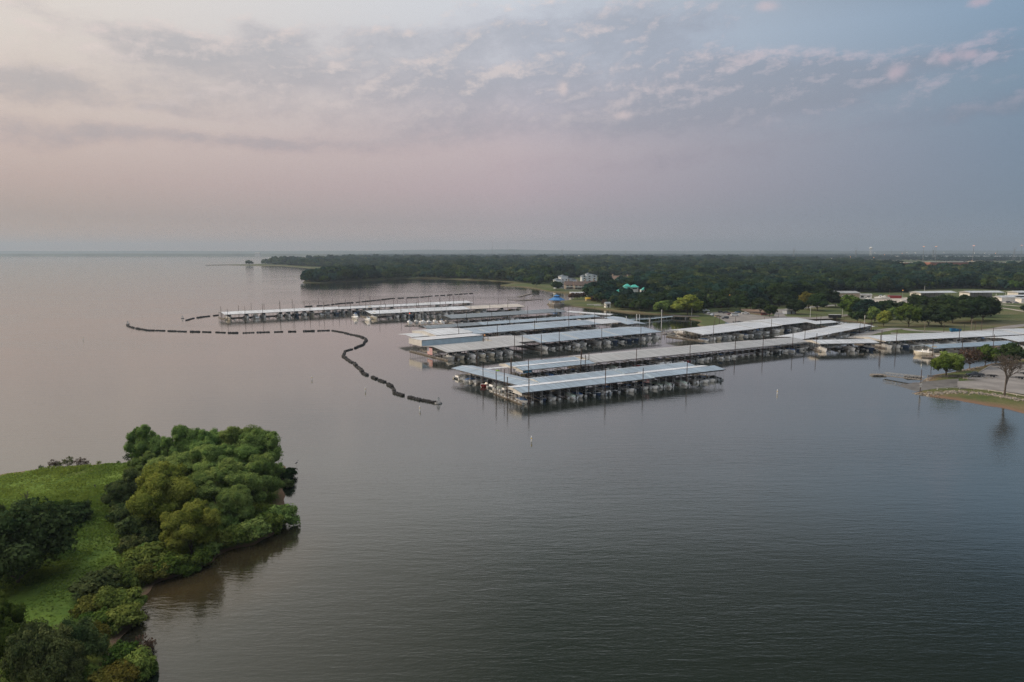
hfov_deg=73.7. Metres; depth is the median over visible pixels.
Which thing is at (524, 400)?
covered boat
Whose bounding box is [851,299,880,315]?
oak tree
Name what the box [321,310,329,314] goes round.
houseboat
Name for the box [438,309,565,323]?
covered dock
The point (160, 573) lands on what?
shrub
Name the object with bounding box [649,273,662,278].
oak tree
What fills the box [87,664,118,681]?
shrub
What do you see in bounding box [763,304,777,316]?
oak tree
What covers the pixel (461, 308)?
covered dock
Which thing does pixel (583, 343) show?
cabin cruiser
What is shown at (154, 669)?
shrub
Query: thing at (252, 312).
covered dock
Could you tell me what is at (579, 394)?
covered boat
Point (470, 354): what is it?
cabin cruiser
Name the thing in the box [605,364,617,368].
covered boat
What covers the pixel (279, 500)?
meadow
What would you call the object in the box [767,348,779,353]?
runabout boat
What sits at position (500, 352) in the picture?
cabin cruiser
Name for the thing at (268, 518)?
shrub
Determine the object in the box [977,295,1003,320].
oak tree
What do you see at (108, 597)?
shrub
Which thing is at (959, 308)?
oak tree
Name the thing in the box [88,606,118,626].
shrub
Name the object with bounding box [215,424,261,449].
willow tree
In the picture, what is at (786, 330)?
cabin cruiser
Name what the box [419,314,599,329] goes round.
covered dock
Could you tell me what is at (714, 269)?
woodland
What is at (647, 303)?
oak tree
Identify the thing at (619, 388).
runabout boat
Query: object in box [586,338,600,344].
cabin cruiser
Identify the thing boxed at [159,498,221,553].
willow tree
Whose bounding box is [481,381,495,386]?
runabout boat
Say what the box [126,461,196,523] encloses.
willow tree
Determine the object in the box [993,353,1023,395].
bare tree
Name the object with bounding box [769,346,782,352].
pontoon boat
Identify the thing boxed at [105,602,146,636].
shrub
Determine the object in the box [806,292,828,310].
oak tree
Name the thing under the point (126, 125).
sky
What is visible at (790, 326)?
cabin cruiser
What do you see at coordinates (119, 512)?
shrub
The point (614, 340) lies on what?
cabin cruiser
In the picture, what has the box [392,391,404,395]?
tyre raft
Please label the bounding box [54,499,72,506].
shrub
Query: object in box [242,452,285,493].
willow tree
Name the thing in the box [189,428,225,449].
willow tree
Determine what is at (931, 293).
storage shed
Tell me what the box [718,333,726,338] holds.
cabin cruiser
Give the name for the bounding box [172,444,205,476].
willow tree
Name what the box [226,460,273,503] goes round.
willow tree
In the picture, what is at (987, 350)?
oak tree
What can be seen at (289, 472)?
shrub
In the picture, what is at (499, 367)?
covered walkway
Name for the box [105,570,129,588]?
shrub
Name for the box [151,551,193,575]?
shrub
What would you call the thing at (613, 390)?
runabout boat
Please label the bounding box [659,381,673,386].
covered boat
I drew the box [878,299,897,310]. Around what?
oak tree
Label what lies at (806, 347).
pontoon boat
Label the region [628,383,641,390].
runabout boat
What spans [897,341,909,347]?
cabin cruiser
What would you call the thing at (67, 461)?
shrub
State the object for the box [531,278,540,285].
oak tree
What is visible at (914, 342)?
cabin cruiser
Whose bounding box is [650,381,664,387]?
covered boat
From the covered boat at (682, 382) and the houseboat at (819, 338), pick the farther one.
the houseboat at (819, 338)
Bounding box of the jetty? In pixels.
[664,327,697,337]
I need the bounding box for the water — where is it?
[0,256,1023,681]
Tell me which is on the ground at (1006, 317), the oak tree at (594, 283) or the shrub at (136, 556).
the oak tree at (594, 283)
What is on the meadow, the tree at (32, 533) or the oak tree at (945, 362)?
the tree at (32, 533)
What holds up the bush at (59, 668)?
on the meadow
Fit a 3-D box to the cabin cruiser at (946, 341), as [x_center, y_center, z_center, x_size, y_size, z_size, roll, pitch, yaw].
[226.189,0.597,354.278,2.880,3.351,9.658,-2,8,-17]
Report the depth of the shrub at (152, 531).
110.83 m
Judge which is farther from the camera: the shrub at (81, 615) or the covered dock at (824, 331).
the covered dock at (824, 331)
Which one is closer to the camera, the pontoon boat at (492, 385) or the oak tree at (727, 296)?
the pontoon boat at (492, 385)
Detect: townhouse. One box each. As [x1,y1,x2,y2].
[564,279,573,288]
[573,279,582,288]
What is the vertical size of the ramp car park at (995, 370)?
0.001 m
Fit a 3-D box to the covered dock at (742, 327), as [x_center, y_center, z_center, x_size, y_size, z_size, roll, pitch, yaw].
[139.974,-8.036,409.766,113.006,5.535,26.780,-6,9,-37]
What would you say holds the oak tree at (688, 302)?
on the ground at (1006, 317)
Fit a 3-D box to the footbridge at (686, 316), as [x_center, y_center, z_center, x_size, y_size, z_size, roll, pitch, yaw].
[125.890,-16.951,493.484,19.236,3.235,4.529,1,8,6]
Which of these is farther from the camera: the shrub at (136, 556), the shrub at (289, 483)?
the shrub at (289, 483)
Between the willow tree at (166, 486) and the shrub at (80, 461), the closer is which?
the willow tree at (166, 486)
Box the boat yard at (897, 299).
[874,297,907,302]
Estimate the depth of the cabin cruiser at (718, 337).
374.01 m
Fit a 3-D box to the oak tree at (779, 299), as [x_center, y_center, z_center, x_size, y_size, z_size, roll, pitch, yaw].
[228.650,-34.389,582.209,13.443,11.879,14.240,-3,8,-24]
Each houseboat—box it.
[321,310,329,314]
[491,332,505,336]
[805,337,821,339]
[943,338,962,342]
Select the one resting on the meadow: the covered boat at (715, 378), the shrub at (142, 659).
the shrub at (142, 659)
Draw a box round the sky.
[0,0,1023,250]
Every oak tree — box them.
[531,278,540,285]
[550,281,562,289]
[582,285,603,300]
[588,281,599,287]
[596,284,612,290]
[617,294,629,307]
[630,292,643,297]
[636,292,650,298]
[637,298,653,310]
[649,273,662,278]
[653,293,671,303]
[653,300,670,314]
[670,294,703,315]
[672,292,690,310]
[694,292,710,304]
[696,296,707,311]
[700,287,713,305]
[711,290,733,296]
[725,294,732,307]
[729,294,750,310]
[735,284,762,305]
[746,294,756,308]
[750,297,770,312]
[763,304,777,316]
[766,283,786,304]
[771,294,787,306]
[785,281,810,294]
[785,298,807,313]
[797,280,817,292]
[798,291,814,309]
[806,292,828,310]
[819,288,839,306]
[829,296,841,306]
[837,294,860,316]
[848,277,868,281]
[848,311,866,321]
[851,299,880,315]
[866,306,880,322]
[875,310,892,326]
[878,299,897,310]
[886,307,895,317]
[895,301,907,306]
[895,303,922,326]
[906,293,923,304]
[914,296,933,307]
[918,304,943,325]
[930,294,959,305]
[930,354,964,374]
[932,308,955,325]
[937,298,973,322]
[940,351,964,371]
[953,294,973,299]
[956,296,990,321]
[958,347,987,368]
[975,344,1000,365]
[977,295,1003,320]
[981,274,997,288]
[987,353,1006,363]
[998,342,1023,361]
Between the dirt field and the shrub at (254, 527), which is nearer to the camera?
the shrub at (254, 527)
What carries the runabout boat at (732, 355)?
on the water
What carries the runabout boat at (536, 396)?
on the water
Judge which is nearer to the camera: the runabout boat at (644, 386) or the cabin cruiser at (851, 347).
the runabout boat at (644, 386)
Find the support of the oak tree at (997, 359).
on the bank
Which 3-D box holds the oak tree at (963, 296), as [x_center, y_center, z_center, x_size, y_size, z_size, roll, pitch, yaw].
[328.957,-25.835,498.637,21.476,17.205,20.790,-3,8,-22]
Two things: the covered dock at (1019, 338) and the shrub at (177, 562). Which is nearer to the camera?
the shrub at (177, 562)
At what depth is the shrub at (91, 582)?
93.25 m
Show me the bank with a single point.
(1007, 403)
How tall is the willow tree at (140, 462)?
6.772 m
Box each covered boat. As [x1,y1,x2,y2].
[460,375,475,380]
[464,377,479,381]
[472,378,487,382]
[515,396,527,403]
[543,393,555,400]
[564,392,577,398]
[570,390,582,397]
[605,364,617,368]
[622,363,632,366]
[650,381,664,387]
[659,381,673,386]
[674,379,689,385]
[709,375,721,380]
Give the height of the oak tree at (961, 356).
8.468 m
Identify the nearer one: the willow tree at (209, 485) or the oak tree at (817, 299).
the willow tree at (209, 485)
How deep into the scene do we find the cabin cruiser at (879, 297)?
676.46 m
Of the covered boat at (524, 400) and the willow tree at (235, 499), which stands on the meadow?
the willow tree at (235, 499)
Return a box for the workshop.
[837,291,859,297]
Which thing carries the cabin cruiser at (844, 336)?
on the water
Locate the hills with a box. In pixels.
[0,249,1023,253]
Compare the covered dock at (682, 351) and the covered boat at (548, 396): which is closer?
the covered boat at (548, 396)
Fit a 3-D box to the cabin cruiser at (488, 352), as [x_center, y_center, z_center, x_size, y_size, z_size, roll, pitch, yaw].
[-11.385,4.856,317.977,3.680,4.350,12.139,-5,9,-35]
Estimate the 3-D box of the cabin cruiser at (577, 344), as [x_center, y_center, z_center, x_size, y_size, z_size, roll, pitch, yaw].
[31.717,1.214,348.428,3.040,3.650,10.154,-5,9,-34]
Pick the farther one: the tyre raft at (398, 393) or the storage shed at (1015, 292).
the storage shed at (1015, 292)
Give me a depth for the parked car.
255.69 m
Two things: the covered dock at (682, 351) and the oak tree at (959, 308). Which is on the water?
the covered dock at (682, 351)
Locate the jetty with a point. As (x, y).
(684, 334)
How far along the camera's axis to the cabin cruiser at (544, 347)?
335.43 m
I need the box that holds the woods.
[324,253,1023,260]
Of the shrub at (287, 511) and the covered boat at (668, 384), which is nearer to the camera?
the shrub at (287, 511)
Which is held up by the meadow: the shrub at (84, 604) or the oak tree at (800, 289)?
the shrub at (84, 604)
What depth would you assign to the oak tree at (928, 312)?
429.73 m
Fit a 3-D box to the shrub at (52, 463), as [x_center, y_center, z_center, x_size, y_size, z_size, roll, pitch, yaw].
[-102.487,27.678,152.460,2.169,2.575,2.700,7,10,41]
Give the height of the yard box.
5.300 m
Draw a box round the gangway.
[883,372,925,379]
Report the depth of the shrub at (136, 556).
101.06 m
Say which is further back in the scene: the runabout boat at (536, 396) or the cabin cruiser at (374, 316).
the cabin cruiser at (374, 316)
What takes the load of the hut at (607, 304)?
on the ground at (1006, 317)
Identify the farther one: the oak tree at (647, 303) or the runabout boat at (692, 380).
the oak tree at (647, 303)
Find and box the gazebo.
[549,295,564,305]
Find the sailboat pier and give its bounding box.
[407,323,442,324]
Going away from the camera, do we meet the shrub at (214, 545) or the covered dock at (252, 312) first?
the shrub at (214, 545)
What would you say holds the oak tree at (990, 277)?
on the ground at (1006, 317)
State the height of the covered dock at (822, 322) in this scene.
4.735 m
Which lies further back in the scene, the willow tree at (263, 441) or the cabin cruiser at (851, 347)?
the cabin cruiser at (851, 347)
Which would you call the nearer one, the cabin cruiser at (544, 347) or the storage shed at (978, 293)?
the cabin cruiser at (544, 347)
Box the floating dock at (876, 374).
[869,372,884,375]
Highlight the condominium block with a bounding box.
[580,273,597,280]
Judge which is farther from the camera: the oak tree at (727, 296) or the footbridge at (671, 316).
the oak tree at (727, 296)
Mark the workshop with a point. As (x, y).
(854, 293)
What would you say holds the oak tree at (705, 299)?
on the ground at (1006, 317)
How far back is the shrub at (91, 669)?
75.24 m
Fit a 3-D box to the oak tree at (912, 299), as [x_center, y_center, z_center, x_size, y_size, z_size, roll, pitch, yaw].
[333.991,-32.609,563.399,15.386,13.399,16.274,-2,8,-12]
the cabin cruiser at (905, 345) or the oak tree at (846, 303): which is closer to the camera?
the cabin cruiser at (905, 345)
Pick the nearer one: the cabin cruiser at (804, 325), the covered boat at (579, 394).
the covered boat at (579, 394)
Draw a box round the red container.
[888,295,901,297]
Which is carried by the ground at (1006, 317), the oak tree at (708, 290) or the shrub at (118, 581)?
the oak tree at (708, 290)
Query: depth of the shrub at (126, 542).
107.22 m
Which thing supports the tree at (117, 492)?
on the meadow
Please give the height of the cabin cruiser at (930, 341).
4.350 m
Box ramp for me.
[898,379,958,391]
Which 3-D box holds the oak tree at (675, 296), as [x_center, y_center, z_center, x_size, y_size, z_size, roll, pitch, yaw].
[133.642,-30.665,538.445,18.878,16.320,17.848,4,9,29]
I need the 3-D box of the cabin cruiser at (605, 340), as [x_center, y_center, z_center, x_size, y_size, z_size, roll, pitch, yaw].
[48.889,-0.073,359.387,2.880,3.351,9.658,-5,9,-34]
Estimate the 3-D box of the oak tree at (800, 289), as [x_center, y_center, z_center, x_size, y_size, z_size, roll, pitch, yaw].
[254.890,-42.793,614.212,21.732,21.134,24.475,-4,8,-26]
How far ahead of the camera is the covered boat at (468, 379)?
253.05 m
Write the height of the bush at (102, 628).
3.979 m
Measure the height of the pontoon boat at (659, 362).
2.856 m
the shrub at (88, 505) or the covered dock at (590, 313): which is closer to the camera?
the shrub at (88, 505)
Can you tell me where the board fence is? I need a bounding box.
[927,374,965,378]
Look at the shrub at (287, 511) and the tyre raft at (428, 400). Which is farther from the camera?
the tyre raft at (428, 400)
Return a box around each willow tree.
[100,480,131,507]
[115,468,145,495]
[123,424,158,458]
[126,450,155,470]
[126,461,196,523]
[144,435,169,457]
[145,455,182,475]
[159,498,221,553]
[161,424,200,455]
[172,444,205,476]
[186,458,249,505]
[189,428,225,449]
[193,443,259,473]
[209,483,255,527]
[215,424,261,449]
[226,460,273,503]
[236,427,283,464]
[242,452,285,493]
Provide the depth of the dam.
7175.82 m
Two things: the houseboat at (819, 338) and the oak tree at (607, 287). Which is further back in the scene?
the oak tree at (607, 287)
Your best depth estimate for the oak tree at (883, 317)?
426.65 m
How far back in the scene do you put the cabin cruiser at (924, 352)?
316.37 m
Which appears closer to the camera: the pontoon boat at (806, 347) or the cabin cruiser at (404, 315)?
the pontoon boat at (806, 347)
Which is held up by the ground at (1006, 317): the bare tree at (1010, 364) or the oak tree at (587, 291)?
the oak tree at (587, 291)
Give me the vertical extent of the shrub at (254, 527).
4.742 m
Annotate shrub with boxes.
[47,459,58,466]
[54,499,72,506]
[60,456,74,465]
[64,502,93,526]
[67,500,91,508]
[67,564,122,599]
[68,593,108,618]
[72,457,87,465]
[75,611,93,622]
[81,662,103,681]
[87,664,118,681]
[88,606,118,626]
[90,585,121,611]
[99,639,140,665]
[101,657,141,681]
[103,480,115,491]
[104,502,137,522]
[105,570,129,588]
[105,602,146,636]
[113,533,149,553]
[114,515,153,537]
[115,586,147,608]
[116,564,139,588]
[117,645,156,681]
[119,541,169,568]
[122,453,133,460]
[132,563,156,587]
[134,633,155,648]
[138,520,163,541]
[144,561,170,583]
[144,639,156,651]
[148,661,158,676]
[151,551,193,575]
[183,562,201,576]
[187,547,214,567]
[193,538,223,555]
[213,529,236,547]
[216,513,244,530]
[217,524,249,546]
[238,516,272,540]
[255,511,285,534]
[264,503,300,528]
[276,467,295,479]
[282,478,294,487]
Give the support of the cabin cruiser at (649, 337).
on the water
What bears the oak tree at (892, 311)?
on the ground at (1006, 317)
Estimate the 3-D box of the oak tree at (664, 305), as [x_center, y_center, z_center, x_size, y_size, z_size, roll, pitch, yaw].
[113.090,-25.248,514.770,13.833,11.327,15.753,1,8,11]
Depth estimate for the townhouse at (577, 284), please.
855.05 m
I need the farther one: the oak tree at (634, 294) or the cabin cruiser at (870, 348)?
the oak tree at (634, 294)
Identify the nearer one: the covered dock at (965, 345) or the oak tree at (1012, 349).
the oak tree at (1012, 349)
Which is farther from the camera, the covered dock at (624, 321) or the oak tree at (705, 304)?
the oak tree at (705, 304)
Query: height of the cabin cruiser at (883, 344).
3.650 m
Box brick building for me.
[925,262,968,264]
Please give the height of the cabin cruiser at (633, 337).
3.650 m
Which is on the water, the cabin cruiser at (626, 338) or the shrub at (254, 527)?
the cabin cruiser at (626, 338)
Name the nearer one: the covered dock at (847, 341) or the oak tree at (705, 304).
the covered dock at (847, 341)
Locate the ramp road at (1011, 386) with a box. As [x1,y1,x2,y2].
[957,380,1023,393]
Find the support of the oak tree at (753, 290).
on the ground at (1006, 317)
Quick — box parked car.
[966,371,984,376]
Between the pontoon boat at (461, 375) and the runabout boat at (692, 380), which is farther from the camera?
the pontoon boat at (461, 375)
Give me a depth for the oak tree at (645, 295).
558.06 m
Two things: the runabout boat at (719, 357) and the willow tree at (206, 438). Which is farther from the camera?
the runabout boat at (719, 357)
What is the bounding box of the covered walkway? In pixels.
[486,366,514,374]
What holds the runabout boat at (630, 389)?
on the water
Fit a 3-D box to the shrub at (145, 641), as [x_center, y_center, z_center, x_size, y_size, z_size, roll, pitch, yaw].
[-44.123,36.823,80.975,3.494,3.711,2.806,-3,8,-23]
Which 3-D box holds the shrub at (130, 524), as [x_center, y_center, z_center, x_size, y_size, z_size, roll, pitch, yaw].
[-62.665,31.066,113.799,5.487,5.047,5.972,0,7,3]
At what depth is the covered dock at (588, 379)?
238.98 m
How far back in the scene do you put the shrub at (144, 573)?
97.94 m
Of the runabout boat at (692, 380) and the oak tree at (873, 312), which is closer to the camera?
the runabout boat at (692, 380)
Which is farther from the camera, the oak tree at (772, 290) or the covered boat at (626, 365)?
the oak tree at (772, 290)
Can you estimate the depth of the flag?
312.61 m
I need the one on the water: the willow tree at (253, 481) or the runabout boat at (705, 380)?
the runabout boat at (705, 380)
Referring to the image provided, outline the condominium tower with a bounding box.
[553,275,576,288]
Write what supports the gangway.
on the gangway float
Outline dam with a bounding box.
[0,254,362,255]
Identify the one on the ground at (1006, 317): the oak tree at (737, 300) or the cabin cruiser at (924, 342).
the oak tree at (737, 300)
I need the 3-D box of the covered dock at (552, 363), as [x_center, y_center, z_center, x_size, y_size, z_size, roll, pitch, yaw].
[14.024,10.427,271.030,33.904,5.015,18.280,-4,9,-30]
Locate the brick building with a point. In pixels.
(936, 263)
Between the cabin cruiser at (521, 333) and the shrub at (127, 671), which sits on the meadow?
the shrub at (127, 671)
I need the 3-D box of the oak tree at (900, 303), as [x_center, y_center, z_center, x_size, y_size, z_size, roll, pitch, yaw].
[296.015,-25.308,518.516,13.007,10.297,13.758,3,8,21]
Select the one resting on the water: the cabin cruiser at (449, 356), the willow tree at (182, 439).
the cabin cruiser at (449, 356)
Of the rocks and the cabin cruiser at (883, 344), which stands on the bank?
the rocks
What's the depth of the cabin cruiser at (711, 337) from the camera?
371.59 m
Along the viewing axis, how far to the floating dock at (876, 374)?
265.63 m
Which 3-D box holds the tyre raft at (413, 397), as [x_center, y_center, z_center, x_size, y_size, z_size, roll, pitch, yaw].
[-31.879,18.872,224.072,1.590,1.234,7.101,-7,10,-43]
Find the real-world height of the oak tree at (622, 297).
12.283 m
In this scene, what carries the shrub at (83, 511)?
on the meadow
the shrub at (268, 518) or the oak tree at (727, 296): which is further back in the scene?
the oak tree at (727, 296)
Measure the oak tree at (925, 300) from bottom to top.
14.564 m
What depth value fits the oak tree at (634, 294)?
569.24 m
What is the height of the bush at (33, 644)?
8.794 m
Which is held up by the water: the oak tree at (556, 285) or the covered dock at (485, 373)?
the covered dock at (485, 373)
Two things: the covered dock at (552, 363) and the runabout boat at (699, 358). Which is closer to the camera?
the covered dock at (552, 363)
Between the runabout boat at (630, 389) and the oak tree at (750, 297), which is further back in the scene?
the oak tree at (750, 297)
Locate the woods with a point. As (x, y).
(965, 257)
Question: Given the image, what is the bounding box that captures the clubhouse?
[616,284,637,291]
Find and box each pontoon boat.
[455,371,471,378]
[489,380,503,387]
[595,385,610,394]
[650,358,663,363]
[658,357,671,363]
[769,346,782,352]
[796,344,809,349]
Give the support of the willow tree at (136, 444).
on the meadow
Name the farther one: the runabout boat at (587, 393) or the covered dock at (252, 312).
the covered dock at (252, 312)
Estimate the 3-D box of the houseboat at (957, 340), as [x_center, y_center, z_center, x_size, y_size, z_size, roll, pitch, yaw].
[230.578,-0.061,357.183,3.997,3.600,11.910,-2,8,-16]
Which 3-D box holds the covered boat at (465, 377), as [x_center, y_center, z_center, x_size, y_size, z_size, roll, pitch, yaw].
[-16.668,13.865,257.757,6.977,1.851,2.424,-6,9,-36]
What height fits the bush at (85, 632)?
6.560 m
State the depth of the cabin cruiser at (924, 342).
349.23 m
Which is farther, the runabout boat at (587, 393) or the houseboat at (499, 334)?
the houseboat at (499, 334)
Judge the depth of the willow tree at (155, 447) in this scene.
149.20 m
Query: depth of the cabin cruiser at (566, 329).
408.77 m
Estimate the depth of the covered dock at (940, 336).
357.20 m
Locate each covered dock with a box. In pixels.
[218,301,472,319]
[361,304,525,318]
[399,319,620,337]
[409,333,524,360]
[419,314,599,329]
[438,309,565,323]
[451,365,547,397]
[482,327,661,350]
[494,362,725,404]
[499,356,595,377]
[566,311,611,318]
[568,337,811,370]
[604,316,645,326]
[666,318,813,341]
[775,323,872,345]
[799,320,839,329]
[805,339,878,351]
[853,328,1023,348]
[912,341,1018,356]
[984,335,1023,346]
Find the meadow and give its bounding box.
[0,463,285,681]
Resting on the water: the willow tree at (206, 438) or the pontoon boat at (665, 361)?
the pontoon boat at (665, 361)
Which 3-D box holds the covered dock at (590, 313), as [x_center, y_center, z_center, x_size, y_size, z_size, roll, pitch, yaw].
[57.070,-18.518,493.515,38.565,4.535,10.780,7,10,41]
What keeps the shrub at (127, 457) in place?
on the meadow
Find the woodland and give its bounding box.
[261,254,1023,312]
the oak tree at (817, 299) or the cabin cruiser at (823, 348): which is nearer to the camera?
the cabin cruiser at (823, 348)
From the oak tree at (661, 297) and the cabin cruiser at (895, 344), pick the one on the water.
the cabin cruiser at (895, 344)
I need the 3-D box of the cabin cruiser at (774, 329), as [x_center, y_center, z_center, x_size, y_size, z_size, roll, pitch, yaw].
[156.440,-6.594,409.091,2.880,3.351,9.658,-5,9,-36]
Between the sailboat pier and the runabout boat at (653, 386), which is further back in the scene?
the sailboat pier
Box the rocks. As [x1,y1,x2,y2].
[912,367,1023,400]
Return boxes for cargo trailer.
[828,314,841,318]
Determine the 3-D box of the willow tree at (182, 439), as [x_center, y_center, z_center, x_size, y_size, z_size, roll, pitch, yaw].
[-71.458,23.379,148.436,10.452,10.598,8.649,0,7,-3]
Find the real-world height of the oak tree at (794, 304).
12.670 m
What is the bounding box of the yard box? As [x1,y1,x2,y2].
[1015,297,1023,302]
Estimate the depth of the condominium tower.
873.24 m
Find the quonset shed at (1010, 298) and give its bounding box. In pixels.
[993,295,1016,301]
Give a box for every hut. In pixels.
[604,302,610,307]
[783,309,794,313]
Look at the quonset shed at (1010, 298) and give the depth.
642.96 m
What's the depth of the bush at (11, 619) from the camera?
73.81 m
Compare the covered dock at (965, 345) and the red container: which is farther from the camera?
the red container
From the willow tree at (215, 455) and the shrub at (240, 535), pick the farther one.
the willow tree at (215, 455)
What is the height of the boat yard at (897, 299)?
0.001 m
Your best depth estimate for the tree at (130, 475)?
126.00 m
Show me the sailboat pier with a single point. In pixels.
(427, 324)
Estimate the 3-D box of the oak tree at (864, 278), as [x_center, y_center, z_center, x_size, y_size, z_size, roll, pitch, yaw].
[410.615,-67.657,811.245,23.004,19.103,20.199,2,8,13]
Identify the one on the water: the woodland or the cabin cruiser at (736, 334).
the cabin cruiser at (736, 334)
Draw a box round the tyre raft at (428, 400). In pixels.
[421,398,435,402]
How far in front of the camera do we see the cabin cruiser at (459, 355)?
307.85 m
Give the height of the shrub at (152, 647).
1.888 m
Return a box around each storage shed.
[910,291,957,296]
[959,291,1004,296]
[1007,291,1023,294]
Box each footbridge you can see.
[627,315,674,319]
[673,315,699,318]
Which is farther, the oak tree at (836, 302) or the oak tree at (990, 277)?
the oak tree at (990, 277)
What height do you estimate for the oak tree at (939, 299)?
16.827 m
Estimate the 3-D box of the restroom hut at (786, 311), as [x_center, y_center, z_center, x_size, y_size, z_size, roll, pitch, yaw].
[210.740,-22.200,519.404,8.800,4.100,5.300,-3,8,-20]
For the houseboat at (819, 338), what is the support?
on the water
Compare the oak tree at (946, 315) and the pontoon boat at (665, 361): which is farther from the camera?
the oak tree at (946, 315)
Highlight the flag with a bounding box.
[427,347,431,354]
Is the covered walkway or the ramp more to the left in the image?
the covered walkway
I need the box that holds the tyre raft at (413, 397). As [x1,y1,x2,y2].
[407,395,421,400]
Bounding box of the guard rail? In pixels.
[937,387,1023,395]
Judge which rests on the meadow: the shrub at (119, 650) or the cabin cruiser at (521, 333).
the shrub at (119, 650)
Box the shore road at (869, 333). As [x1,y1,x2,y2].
[847,324,1023,338]
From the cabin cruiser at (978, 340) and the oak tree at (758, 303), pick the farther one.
the oak tree at (758, 303)
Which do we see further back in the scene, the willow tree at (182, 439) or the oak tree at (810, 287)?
the oak tree at (810, 287)
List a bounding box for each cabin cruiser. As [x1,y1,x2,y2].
[351,313,358,318]
[369,312,377,318]
[398,313,406,317]
[442,352,454,360]
[452,352,464,358]
[464,351,475,358]
[473,350,485,357]
[483,349,494,356]
[491,348,502,354]
[500,347,512,354]
[516,331,526,335]
[536,343,547,349]
[560,327,573,331]
[567,340,580,346]
[570,326,579,330]
[571,339,586,345]
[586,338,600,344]
[602,338,610,343]
[608,337,617,342]
[617,335,631,341]
[629,335,638,340]
[635,334,645,340]
[642,334,651,339]
[650,333,659,338]
[701,335,715,340]
[705,334,721,339]
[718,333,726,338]
[728,331,743,336]
[746,329,760,334]
[766,327,779,332]
[779,326,789,331]
[784,324,797,329]
[796,323,810,327]
[815,345,826,351]
[820,335,835,339]
[831,332,847,337]
[842,344,855,350]
[859,343,873,350]
[874,295,885,298]
[875,341,892,348]
[889,341,900,347]
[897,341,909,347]
[906,340,923,346]
[911,340,931,344]
[914,346,939,355]
[926,339,939,343]
[939,339,955,343]
[946,348,965,353]
[961,338,976,341]
[971,337,986,341]
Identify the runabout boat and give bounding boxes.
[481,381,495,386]
[534,394,545,400]
[578,388,591,395]
[588,389,600,395]
[604,385,617,393]
[611,384,623,391]
[621,384,633,391]
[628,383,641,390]
[637,382,647,389]
[645,383,657,388]
[689,378,700,383]
[693,355,703,360]
[696,375,708,382]
[713,354,724,358]
[724,352,735,357]
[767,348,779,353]
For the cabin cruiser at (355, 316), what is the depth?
491.01 m
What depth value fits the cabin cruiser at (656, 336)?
377.17 m
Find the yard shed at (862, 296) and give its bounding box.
[860,294,871,298]
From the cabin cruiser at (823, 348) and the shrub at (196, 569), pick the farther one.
the cabin cruiser at (823, 348)
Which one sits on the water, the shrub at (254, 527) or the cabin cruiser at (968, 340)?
the cabin cruiser at (968, 340)
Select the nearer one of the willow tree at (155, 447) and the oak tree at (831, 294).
the willow tree at (155, 447)
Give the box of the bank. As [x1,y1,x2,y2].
[901,359,1023,412]
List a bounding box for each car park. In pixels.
[705,309,847,322]
[968,363,1023,380]
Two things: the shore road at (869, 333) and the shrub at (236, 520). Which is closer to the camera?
the shrub at (236, 520)
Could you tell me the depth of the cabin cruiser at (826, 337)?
371.21 m
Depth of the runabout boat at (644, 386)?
240.70 m
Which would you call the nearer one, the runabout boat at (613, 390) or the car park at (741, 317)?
the runabout boat at (613, 390)
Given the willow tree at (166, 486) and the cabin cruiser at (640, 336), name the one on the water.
the cabin cruiser at (640, 336)
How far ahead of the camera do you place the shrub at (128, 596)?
90.74 m
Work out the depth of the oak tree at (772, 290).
596.10 m
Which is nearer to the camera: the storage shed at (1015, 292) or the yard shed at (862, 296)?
the yard shed at (862, 296)
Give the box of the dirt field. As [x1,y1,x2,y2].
[741,309,771,314]
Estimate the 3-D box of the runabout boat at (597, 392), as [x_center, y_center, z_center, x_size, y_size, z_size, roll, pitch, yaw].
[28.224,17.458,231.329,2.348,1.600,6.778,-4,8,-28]
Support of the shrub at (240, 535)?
on the meadow
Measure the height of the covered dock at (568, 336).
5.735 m
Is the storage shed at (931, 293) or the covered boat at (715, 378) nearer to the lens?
the covered boat at (715, 378)
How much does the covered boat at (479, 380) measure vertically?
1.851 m
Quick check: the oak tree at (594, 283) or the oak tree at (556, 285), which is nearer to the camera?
the oak tree at (594, 283)
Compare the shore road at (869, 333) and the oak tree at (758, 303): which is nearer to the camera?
the shore road at (869, 333)
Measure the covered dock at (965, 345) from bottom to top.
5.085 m
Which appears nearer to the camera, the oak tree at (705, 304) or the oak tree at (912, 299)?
the oak tree at (705, 304)
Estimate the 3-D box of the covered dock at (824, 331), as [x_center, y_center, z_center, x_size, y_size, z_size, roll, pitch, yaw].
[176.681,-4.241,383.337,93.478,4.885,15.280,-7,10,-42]
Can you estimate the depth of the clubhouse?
685.98 m
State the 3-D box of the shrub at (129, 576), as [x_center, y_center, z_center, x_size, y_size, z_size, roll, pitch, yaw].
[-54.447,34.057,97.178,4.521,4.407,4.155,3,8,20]
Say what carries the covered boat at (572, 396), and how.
on the water
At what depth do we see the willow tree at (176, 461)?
131.34 m
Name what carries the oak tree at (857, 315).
on the ground at (1006, 317)
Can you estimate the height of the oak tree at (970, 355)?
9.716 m
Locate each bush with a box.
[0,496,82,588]
[0,591,29,681]
[0,617,74,681]
[25,639,90,681]
[58,616,110,660]
[93,620,111,644]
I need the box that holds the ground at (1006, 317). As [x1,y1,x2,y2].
[227,255,1023,338]
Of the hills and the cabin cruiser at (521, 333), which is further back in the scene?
the hills

